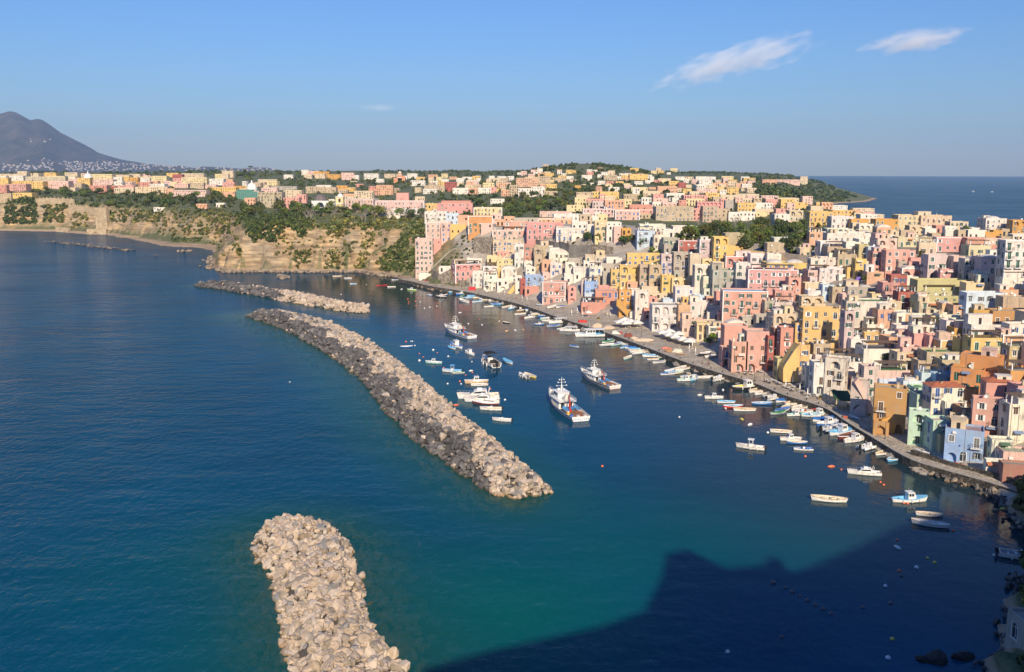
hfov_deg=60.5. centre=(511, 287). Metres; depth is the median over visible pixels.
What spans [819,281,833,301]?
house
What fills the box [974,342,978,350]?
window
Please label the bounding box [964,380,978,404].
house
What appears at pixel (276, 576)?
boulder
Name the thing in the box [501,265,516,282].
house
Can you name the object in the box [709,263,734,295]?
house
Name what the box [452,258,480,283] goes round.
house
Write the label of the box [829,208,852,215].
house
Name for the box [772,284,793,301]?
house
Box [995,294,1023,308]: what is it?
house
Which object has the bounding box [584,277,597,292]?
house
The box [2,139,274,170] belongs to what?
distant villages
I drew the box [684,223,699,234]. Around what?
broadleaf tree
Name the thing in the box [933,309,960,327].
house
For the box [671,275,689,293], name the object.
house
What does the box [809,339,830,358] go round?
house
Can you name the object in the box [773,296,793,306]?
house
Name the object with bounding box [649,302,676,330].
house
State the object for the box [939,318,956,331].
house
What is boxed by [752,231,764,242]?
broadleaf tree
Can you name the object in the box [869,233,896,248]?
house
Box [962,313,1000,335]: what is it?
house
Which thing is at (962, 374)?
house
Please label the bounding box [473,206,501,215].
house
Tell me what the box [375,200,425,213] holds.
house
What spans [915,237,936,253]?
house
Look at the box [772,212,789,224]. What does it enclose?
house
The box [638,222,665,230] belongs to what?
house
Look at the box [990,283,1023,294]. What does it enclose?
house
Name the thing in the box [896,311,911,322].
house
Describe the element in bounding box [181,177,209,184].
house
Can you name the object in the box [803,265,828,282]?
house
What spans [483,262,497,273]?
house
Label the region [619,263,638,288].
house
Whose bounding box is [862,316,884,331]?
house
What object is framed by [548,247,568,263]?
house
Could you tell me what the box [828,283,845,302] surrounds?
house
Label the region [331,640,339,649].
boulder
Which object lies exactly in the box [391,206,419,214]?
house
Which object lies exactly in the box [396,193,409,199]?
house
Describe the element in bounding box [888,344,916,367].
house
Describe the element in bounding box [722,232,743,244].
house
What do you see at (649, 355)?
rowing boat
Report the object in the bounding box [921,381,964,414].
house
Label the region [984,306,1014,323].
house
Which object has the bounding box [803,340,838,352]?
house
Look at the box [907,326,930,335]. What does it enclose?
house
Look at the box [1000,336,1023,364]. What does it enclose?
house
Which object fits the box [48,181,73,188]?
house
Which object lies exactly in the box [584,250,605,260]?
house
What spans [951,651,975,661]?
sea rock
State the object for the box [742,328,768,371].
house
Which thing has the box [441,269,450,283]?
retaining wall
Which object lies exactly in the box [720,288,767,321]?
house
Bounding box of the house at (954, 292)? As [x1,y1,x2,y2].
[922,285,957,294]
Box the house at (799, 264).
[761,259,806,269]
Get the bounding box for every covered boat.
[503,358,512,363]
[546,324,559,326]
[601,339,613,342]
[652,360,665,362]
[664,367,674,371]
[770,410,786,414]
[775,398,785,401]
[811,415,833,421]
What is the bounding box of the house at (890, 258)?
[880,249,915,277]
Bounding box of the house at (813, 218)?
[805,210,832,226]
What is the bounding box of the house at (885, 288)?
[877,279,899,298]
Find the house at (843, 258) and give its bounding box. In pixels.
[833,248,856,265]
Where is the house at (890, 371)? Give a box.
[874,360,909,378]
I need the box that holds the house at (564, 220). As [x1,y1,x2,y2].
[537,217,572,223]
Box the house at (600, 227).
[594,221,606,244]
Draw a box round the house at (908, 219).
[891,214,918,229]
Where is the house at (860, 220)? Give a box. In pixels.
[848,219,868,227]
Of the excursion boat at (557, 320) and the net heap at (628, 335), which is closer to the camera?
the net heap at (628, 335)
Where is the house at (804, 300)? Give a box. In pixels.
[796,294,825,310]
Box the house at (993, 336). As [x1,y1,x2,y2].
[986,335,1000,353]
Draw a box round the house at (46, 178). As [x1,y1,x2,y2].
[25,177,67,180]
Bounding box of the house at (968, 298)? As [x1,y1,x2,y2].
[958,291,1004,317]
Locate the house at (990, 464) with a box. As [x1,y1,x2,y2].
[983,449,1004,472]
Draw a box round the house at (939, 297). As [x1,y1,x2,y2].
[910,291,957,311]
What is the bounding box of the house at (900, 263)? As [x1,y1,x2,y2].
[896,261,906,273]
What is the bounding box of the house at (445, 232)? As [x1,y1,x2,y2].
[441,221,451,245]
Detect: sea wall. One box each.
[87,229,107,234]
[910,450,1016,484]
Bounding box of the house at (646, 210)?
[614,209,652,213]
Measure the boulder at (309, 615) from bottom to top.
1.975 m
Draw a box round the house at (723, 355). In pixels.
[719,345,728,366]
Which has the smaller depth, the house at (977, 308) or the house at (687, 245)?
the house at (977, 308)
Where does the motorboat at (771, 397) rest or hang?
on the sea
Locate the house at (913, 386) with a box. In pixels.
[908,384,922,389]
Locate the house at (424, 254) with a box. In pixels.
[415,235,433,278]
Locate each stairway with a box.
[432,251,449,267]
[450,244,472,250]
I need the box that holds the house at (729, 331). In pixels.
[720,323,747,344]
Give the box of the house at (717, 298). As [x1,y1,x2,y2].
[714,289,719,305]
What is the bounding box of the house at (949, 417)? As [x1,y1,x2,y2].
[947,412,967,423]
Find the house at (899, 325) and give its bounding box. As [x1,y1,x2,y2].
[890,323,908,330]
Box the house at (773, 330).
[770,325,776,355]
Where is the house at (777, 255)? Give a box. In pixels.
[765,251,780,260]
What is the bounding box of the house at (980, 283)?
[959,274,991,290]
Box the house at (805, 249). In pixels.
[797,243,811,255]
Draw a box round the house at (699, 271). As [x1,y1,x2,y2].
[692,264,709,292]
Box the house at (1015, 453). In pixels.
[996,440,1023,460]
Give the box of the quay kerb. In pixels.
[402,279,1016,490]
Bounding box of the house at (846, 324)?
[838,306,854,352]
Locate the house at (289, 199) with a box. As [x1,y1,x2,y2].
[283,197,301,208]
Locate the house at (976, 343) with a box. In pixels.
[962,330,1002,351]
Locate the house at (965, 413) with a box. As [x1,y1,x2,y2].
[953,409,970,423]
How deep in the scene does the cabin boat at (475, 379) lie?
290.92 m
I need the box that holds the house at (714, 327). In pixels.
[706,321,722,340]
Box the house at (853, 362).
[847,354,861,371]
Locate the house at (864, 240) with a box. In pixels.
[853,236,869,243]
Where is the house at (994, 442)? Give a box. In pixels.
[986,435,1013,457]
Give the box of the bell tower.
[335,194,344,206]
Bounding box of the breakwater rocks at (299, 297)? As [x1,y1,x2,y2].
[194,279,369,312]
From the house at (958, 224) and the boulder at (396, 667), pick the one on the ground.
the house at (958, 224)
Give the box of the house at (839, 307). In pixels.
[837,305,840,335]
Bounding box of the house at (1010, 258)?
[994,237,1023,284]
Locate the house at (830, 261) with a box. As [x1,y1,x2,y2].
[817,256,836,265]
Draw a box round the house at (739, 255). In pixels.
[723,250,749,267]
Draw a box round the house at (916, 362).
[911,357,925,374]
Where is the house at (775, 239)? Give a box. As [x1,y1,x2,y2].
[771,237,805,242]
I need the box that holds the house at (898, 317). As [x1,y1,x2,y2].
[891,307,936,322]
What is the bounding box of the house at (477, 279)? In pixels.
[472,271,483,287]
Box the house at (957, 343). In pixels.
[952,334,967,351]
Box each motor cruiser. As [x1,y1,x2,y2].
[457,386,498,398]
[464,392,499,402]
[847,466,881,475]
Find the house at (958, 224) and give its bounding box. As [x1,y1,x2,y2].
[945,221,968,229]
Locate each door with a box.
[915,436,919,443]
[959,452,966,461]
[995,317,999,323]
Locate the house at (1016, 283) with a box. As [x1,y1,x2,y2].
[995,270,1023,289]
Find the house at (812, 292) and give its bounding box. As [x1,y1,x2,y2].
[804,288,820,295]
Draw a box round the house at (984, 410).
[970,393,1003,436]
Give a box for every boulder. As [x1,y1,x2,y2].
[254,557,261,563]
[264,558,272,564]
[270,546,279,552]
[272,592,279,601]
[273,533,283,543]
[273,573,284,580]
[273,577,281,588]
[276,606,284,612]
[278,590,286,598]
[281,598,288,605]
[283,561,295,569]
[285,579,295,588]
[285,604,292,616]
[285,607,293,614]
[285,623,290,633]
[286,541,296,549]
[287,626,293,636]
[287,665,299,671]
[291,581,299,589]
[293,627,302,635]
[295,574,308,582]
[299,533,313,539]
[299,542,307,552]
[301,631,310,637]
[302,661,321,671]
[304,618,311,623]
[306,644,315,653]
[307,579,320,588]
[307,592,315,599]
[307,612,315,618]
[308,599,321,608]
[309,552,315,557]
[310,615,317,625]
[310,660,320,670]
[312,622,322,630]
[312,653,319,660]
[313,603,323,609]
[314,591,322,597]
[314,638,322,645]
[316,540,327,548]
[317,633,327,639]
[318,587,326,595]
[320,649,331,661]
[321,651,329,658]
[322,655,330,661]
[323,560,332,567]
[323,638,331,649]
[323,657,335,665]
[324,634,334,640]
[326,551,336,559]
[327,542,337,547]
[327,566,337,571]
[327,607,335,614]
[328,571,338,582]
[328,583,339,590]
[328,588,340,596]
[330,537,338,542]
[330,636,341,646]
[331,599,339,610]
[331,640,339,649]
[334,646,347,651]
[334,661,344,667]
[337,603,349,611]
[338,590,352,598]
[339,598,345,605]
[339,651,347,658]
[340,623,348,628]
[342,540,348,547]
[342,633,349,641]
[343,560,356,570]
[344,628,353,635]
[346,613,357,618]
[347,579,353,585]
[347,650,360,660]
[348,623,359,627]
[349,635,356,641]
[353,608,360,614]
[354,591,361,599]
[354,648,362,661]
[356,632,372,642]
[358,571,365,578]
[364,647,377,657]
[365,654,377,669]
[370,639,380,652]
[377,654,382,661]
[388,646,398,659]
[390,665,404,671]
[397,660,409,670]
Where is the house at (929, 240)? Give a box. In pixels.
[917,234,932,241]
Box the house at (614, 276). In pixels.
[610,266,621,288]
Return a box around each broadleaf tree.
[135,192,145,198]
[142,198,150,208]
[160,197,170,204]
[188,195,197,202]
[226,196,234,202]
[243,207,255,214]
[257,202,265,209]
[272,200,282,208]
[279,207,289,218]
[298,206,306,214]
[304,203,314,208]
[312,204,319,213]
[318,207,325,213]
[322,206,334,213]
[338,206,348,211]
[344,210,351,215]
[351,202,360,211]
[359,205,370,217]
[373,205,386,219]
[394,207,403,213]
[405,208,415,215]
[417,208,424,214]
[504,197,512,201]
[504,204,513,211]
[510,207,518,211]
[543,201,553,208]
[583,232,592,239]
[617,236,627,246]
[628,234,634,241]
[681,225,696,236]
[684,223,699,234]
[698,223,710,233]
[703,337,712,345]
[709,332,716,342]
[712,222,724,233]
[723,221,732,228]
[735,222,745,229]
[739,232,753,241]
[739,235,753,249]
[741,229,752,233]
[751,226,765,237]
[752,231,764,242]
[758,239,771,247]
[760,227,772,236]
[773,220,781,226]
[774,225,787,232]
[780,236,788,243]
[784,243,793,252]
[785,236,800,248]
[788,221,799,231]
[789,233,799,238]
[790,222,799,228]
[795,219,807,224]
[798,231,806,241]
[861,275,869,281]
[882,353,888,361]
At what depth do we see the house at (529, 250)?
503.42 m
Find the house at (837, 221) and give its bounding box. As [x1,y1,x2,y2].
[827,216,853,227]
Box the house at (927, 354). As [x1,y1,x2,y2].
[917,347,961,368]
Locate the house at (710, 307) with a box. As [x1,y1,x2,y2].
[701,304,719,318]
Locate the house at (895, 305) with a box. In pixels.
[885,297,901,309]
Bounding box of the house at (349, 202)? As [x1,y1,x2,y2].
[345,198,378,212]
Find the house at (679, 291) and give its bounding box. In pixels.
[673,285,694,302]
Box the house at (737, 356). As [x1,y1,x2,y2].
[728,333,747,371]
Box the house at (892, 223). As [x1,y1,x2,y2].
[870,218,898,229]
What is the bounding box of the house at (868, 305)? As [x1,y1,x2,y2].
[858,298,890,327]
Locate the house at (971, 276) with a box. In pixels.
[968,270,993,283]
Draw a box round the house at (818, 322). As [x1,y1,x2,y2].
[798,306,838,341]
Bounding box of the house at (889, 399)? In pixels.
[872,382,907,435]
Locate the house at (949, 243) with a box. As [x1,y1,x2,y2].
[932,236,961,251]
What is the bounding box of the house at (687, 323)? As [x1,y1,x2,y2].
[680,312,705,336]
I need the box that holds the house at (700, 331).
[694,321,709,341]
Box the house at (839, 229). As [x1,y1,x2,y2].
[823,228,852,230]
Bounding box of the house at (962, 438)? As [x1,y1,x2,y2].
[943,415,985,462]
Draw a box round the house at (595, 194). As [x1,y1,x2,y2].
[591,191,598,197]
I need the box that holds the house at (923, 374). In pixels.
[914,364,945,381]
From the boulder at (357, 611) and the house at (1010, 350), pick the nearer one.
the boulder at (357, 611)
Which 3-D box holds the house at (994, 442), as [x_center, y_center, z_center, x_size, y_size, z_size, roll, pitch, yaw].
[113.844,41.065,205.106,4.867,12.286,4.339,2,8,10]
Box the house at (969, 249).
[961,239,991,255]
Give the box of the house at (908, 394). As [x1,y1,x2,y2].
[906,387,914,408]
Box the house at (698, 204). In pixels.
[695,201,721,208]
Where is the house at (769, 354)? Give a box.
[764,333,773,371]
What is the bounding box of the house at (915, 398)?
[908,388,921,412]
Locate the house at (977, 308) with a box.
[968,303,990,312]
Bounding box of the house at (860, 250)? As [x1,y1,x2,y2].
[855,244,868,257]
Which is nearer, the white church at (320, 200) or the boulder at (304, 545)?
the boulder at (304, 545)
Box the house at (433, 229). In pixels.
[426,218,451,238]
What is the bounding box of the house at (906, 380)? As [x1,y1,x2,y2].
[896,375,922,386]
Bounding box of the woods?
[0,162,857,267]
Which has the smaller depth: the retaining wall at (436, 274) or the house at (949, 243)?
the house at (949, 243)
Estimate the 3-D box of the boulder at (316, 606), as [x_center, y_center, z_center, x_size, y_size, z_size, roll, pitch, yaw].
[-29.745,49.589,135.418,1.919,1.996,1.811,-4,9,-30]
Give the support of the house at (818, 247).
on the ground
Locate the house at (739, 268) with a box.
[733,260,751,287]
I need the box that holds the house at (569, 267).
[565,262,574,272]
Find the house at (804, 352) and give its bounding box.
[795,341,809,369]
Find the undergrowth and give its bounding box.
[2,196,1023,668]
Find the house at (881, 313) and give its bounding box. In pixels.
[872,303,894,331]
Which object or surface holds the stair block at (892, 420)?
on the quay
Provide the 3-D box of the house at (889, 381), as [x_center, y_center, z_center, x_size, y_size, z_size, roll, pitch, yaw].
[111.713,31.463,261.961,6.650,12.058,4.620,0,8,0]
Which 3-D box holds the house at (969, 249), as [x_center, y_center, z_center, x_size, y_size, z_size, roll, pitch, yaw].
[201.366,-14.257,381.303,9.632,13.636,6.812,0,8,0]
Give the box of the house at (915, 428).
[906,406,929,445]
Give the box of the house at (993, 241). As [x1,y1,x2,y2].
[984,236,1000,244]
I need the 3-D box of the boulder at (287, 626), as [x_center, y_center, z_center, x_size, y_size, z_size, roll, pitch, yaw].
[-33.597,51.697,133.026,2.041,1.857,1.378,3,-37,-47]
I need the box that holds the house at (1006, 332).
[992,325,1023,342]
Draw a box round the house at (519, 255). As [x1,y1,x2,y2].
[514,244,523,268]
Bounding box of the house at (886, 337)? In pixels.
[879,333,897,347]
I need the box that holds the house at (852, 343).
[847,336,866,353]
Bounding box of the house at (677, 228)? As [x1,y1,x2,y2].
[671,225,696,236]
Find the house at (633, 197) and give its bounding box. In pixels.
[622,194,647,200]
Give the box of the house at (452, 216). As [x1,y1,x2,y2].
[446,211,458,223]
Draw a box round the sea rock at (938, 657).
[915,649,947,665]
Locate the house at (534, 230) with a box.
[526,222,562,243]
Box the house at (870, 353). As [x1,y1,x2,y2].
[854,340,897,364]
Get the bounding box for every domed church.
[68,171,91,180]
[235,180,263,199]
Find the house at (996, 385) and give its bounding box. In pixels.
[980,373,1012,398]
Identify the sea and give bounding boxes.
[0,176,1023,671]
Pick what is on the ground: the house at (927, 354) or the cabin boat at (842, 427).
the house at (927, 354)
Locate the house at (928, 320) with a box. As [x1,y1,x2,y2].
[924,311,937,322]
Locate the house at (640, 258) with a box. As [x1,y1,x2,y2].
[625,253,659,264]
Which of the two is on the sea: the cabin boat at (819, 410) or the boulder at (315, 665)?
the cabin boat at (819, 410)
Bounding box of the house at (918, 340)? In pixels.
[908,325,924,346]
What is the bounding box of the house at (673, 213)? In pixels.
[653,206,693,220]
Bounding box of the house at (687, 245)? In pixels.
[676,238,696,251]
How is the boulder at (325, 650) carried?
on the breakwater rocks at (295, 651)
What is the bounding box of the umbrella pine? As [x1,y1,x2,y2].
[750,219,770,228]
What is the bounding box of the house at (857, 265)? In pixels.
[851,256,866,278]
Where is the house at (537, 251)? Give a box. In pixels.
[533,248,541,260]
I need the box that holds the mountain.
[0,111,281,172]
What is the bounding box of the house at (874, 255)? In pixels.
[867,247,880,270]
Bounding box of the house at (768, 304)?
[762,297,775,312]
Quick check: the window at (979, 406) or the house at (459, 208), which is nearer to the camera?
the window at (979, 406)
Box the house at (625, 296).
[618,287,631,317]
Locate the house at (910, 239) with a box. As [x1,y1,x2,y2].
[892,232,924,246]
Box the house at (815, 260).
[807,255,821,267]
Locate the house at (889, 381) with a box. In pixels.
[878,378,895,383]
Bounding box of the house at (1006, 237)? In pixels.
[996,236,1011,238]
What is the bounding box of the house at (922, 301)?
[915,293,938,312]
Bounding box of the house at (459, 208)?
[437,203,472,213]
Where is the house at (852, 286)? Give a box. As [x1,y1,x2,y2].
[842,280,874,296]
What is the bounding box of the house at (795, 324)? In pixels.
[791,318,799,341]
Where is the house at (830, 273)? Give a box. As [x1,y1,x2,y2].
[815,264,845,282]
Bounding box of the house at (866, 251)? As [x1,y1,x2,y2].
[864,244,877,258]
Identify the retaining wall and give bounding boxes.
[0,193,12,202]
[55,227,70,231]
[432,269,440,280]
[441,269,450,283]
[450,279,469,286]
[473,237,492,253]
[535,237,559,247]
[559,238,591,257]
[590,241,613,253]
[743,249,765,253]
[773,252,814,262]
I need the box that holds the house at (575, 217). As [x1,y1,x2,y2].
[553,213,578,220]
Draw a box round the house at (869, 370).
[858,361,878,396]
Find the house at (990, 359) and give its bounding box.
[960,346,1004,376]
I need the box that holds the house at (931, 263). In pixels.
[920,253,954,277]
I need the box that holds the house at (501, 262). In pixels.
[497,258,514,270]
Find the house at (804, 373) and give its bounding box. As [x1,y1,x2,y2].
[801,361,808,389]
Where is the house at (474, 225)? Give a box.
[468,214,492,240]
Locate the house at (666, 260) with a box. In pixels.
[660,252,672,273]
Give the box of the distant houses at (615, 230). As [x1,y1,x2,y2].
[0,168,1023,387]
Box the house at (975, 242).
[962,235,1001,248]
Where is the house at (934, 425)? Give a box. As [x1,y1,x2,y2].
[923,415,947,451]
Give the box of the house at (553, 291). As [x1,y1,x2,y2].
[542,279,567,304]
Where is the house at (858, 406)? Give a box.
[849,374,869,416]
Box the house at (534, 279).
[525,274,543,285]
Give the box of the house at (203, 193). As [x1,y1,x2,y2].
[173,190,209,196]
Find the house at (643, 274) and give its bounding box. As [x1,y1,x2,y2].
[638,264,647,286]
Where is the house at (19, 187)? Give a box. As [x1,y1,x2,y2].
[6,184,30,191]
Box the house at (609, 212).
[582,207,613,216]
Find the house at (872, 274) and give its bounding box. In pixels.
[862,264,883,284]
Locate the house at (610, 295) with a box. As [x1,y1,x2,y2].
[594,289,617,304]
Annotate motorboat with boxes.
[442,364,463,372]
[480,406,503,410]
[481,351,501,367]
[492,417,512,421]
[519,372,529,378]
[705,353,717,357]
[710,373,723,380]
[736,438,766,450]
[764,393,777,400]
[789,409,813,412]
[794,446,814,450]
[799,412,821,416]
[995,547,1020,559]
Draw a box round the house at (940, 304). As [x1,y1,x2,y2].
[936,300,955,311]
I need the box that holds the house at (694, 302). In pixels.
[688,295,709,316]
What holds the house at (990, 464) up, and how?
on the ground
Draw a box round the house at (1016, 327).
[1001,320,1023,333]
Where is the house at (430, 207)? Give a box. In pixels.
[425,204,436,210]
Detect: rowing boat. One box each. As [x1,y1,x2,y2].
[459,298,468,302]
[470,383,488,385]
[524,372,536,377]
[599,343,614,345]
[629,349,646,352]
[642,354,657,356]
[660,372,674,374]
[668,370,683,373]
[674,365,689,370]
[698,375,712,378]
[699,351,711,355]
[717,400,734,402]
[723,404,742,407]
[733,407,755,410]
[748,388,759,392]
[751,401,771,404]
[754,390,765,394]
[770,429,792,432]
[774,406,790,410]
[786,440,807,443]
[791,404,807,408]
[810,494,847,502]
[837,430,854,438]
[875,450,886,454]
[887,456,897,461]
[911,517,949,527]
[915,511,942,516]
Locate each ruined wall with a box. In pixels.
[35,196,74,207]
[68,203,94,214]
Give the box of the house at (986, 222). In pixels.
[977,215,1006,230]
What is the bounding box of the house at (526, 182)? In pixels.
[516,178,537,186]
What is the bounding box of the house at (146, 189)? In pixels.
[135,187,171,193]
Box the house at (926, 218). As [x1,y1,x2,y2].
[914,211,951,225]
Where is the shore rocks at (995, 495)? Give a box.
[199,255,1023,671]
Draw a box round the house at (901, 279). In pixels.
[885,274,906,289]
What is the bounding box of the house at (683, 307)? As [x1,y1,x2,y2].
[676,302,689,328]
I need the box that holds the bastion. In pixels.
[95,207,109,228]
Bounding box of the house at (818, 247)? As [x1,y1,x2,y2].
[815,236,842,255]
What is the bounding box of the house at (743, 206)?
[735,200,755,210]
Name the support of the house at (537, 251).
on the ground
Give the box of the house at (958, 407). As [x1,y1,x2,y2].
[952,400,970,413]
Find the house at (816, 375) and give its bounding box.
[808,358,824,395]
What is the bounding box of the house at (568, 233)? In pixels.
[555,226,584,242]
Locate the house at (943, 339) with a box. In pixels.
[933,330,952,347]
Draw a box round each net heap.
[591,323,601,327]
[603,325,615,329]
[624,333,632,336]
[632,337,653,341]
[672,348,682,352]
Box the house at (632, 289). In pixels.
[629,288,650,292]
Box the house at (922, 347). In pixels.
[912,345,935,356]
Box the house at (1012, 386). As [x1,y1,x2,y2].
[1006,380,1023,398]
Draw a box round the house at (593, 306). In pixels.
[580,297,605,313]
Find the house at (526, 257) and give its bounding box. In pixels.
[524,244,535,260]
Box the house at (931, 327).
[907,315,937,332]
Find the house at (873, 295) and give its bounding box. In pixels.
[867,292,882,297]
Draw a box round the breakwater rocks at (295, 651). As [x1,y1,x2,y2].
[250,513,407,671]
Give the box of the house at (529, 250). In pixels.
[525,245,533,259]
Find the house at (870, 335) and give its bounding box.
[862,331,880,344]
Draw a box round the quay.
[400,278,1019,493]
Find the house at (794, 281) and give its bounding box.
[785,274,800,300]
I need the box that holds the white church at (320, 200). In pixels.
[311,194,335,210]
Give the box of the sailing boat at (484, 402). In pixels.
[472,380,498,404]
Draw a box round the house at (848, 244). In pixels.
[842,241,859,253]
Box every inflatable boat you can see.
[816,423,837,431]
[855,442,876,450]
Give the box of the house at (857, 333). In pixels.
[854,328,883,336]
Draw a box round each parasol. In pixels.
[620,321,631,324]
[632,320,643,327]
[655,330,666,337]
[662,332,673,335]
[669,334,680,337]
[674,331,684,334]
[675,336,687,344]
[684,338,695,346]
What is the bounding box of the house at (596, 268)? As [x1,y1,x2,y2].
[589,261,602,279]
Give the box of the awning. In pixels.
[831,390,849,403]
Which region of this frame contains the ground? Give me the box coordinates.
[0,164,1023,671]
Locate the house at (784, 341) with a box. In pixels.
[776,325,793,356]
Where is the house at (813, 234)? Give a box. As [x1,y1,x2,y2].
[806,227,822,245]
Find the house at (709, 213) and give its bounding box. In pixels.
[700,206,717,221]
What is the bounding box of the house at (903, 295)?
[893,285,915,309]
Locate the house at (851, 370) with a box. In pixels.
[848,366,854,374]
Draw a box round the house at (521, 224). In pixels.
[504,220,528,235]
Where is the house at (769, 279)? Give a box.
[745,264,798,298]
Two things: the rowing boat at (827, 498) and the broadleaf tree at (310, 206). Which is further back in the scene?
the broadleaf tree at (310, 206)
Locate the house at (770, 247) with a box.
[764,242,784,252]
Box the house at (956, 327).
[947,321,963,335]
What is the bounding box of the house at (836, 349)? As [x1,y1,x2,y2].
[822,348,854,359]
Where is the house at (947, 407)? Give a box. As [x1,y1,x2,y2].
[941,400,963,415]
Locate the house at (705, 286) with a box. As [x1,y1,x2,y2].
[701,275,710,295]
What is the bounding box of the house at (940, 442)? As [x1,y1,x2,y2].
[936,433,944,452]
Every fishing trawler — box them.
[444,316,476,338]
[549,377,589,421]
[581,359,620,389]
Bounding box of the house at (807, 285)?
[801,277,821,293]
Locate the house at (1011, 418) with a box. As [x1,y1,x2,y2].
[997,388,1023,445]
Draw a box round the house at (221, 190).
[211,188,238,192]
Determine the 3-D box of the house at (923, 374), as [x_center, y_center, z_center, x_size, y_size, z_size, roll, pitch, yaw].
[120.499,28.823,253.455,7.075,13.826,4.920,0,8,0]
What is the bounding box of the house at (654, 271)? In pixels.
[648,262,661,285]
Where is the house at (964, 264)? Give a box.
[957,257,970,279]
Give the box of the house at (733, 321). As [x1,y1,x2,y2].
[723,319,747,325]
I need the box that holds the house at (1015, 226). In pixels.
[1006,216,1023,233]
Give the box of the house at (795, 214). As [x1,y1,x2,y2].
[786,209,803,222]
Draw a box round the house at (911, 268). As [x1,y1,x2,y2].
[898,261,919,275]
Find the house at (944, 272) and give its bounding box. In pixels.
[938,266,953,277]
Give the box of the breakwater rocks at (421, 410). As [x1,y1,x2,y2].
[245,308,553,498]
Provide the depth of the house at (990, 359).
238.75 m
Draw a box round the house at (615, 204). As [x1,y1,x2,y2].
[604,199,623,208]
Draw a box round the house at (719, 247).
[710,236,728,260]
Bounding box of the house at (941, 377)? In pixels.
[929,371,950,380]
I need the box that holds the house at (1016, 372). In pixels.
[997,359,1023,380]
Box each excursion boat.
[548,317,565,322]
[559,326,579,331]
[575,328,604,336]
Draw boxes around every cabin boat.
[425,358,441,363]
[450,337,462,348]
[464,376,487,383]
[465,349,474,354]
[524,314,534,318]
[677,375,695,380]
[680,372,691,377]
[691,374,697,380]
[704,393,723,398]
[732,378,754,389]
[780,433,801,440]
[786,410,804,415]
[809,408,824,415]
[816,416,838,425]
[828,423,852,435]
[843,432,864,442]
[891,490,927,502]
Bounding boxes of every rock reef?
[45,240,79,244]
[74,243,102,247]
[99,246,134,250]
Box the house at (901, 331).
[891,328,908,336]
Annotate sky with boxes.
[0,0,1023,176]
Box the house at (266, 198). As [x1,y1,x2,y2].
[257,192,285,207]
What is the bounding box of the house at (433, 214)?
[424,209,447,223]
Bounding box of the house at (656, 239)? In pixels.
[652,230,664,251]
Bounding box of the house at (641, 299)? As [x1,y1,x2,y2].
[634,290,648,320]
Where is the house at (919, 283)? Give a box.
[909,278,967,291]
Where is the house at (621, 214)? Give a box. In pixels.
[614,209,639,219]
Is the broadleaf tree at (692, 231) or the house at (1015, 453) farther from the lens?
the broadleaf tree at (692, 231)
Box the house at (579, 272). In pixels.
[573,265,588,283]
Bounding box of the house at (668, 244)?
[661,237,679,252]
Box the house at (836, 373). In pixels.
[823,354,848,396]
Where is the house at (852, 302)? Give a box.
[841,294,861,331]
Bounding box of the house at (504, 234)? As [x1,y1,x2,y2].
[492,226,525,238]
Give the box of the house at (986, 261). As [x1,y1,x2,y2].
[970,249,996,282]
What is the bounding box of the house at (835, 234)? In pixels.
[822,229,870,240]
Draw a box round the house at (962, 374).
[950,362,985,392]
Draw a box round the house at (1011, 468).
[997,459,1023,482]
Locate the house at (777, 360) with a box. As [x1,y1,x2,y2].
[773,356,782,379]
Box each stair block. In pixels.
[507,283,514,293]
[616,299,628,315]
[629,310,633,317]
[778,342,798,381]
[853,377,872,413]
[879,416,897,433]
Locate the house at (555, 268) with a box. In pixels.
[549,258,561,277]
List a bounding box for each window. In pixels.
[814,320,817,327]
[816,347,820,354]
[819,377,822,384]
[827,370,833,375]
[827,379,831,387]
[833,312,837,318]
[845,322,851,327]
[847,303,853,307]
[877,412,885,417]
[878,401,883,410]
[896,392,901,398]
[916,415,920,422]
[927,422,930,433]
[935,388,940,396]
[944,387,951,393]
[948,434,954,441]
[954,372,958,379]
[957,388,963,396]
[972,452,982,459]
[973,437,980,448]
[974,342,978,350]
[975,415,984,420]
[976,375,980,382]
[977,402,986,409]
[991,416,996,425]
[1000,418,1004,427]
[1010,621,1017,641]
[1012,350,1017,356]
[1013,407,1019,414]
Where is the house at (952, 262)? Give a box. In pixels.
[948,250,965,277]
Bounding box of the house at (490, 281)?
[483,271,497,289]
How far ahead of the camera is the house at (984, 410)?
212.55 m
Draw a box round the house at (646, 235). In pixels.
[635,226,654,250]
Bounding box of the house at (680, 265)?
[671,251,689,276]
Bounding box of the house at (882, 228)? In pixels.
[872,224,893,235]
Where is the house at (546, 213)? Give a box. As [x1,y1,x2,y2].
[539,210,571,216]
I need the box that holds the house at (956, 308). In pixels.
[946,303,964,317]
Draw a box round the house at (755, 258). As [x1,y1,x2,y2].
[747,253,765,266]
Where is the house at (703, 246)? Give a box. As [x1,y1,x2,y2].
[697,236,710,261]
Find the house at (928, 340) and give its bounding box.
[923,328,938,347]
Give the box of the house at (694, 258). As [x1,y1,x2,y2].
[688,252,700,282]
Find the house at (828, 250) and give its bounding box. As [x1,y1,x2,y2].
[822,241,843,256]
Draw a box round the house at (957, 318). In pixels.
[948,315,964,320]
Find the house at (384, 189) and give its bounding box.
[376,185,393,194]
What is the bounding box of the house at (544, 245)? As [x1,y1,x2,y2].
[534,240,548,258]
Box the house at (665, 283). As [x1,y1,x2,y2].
[660,272,673,292]
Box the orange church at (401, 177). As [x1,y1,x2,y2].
[393,171,405,182]
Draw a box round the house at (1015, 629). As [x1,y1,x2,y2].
[1005,607,1023,649]
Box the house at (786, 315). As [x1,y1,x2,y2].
[766,305,796,332]
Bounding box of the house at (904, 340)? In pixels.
[896,336,921,351]
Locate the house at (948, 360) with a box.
[933,353,959,370]
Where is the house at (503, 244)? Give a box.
[493,239,520,257]

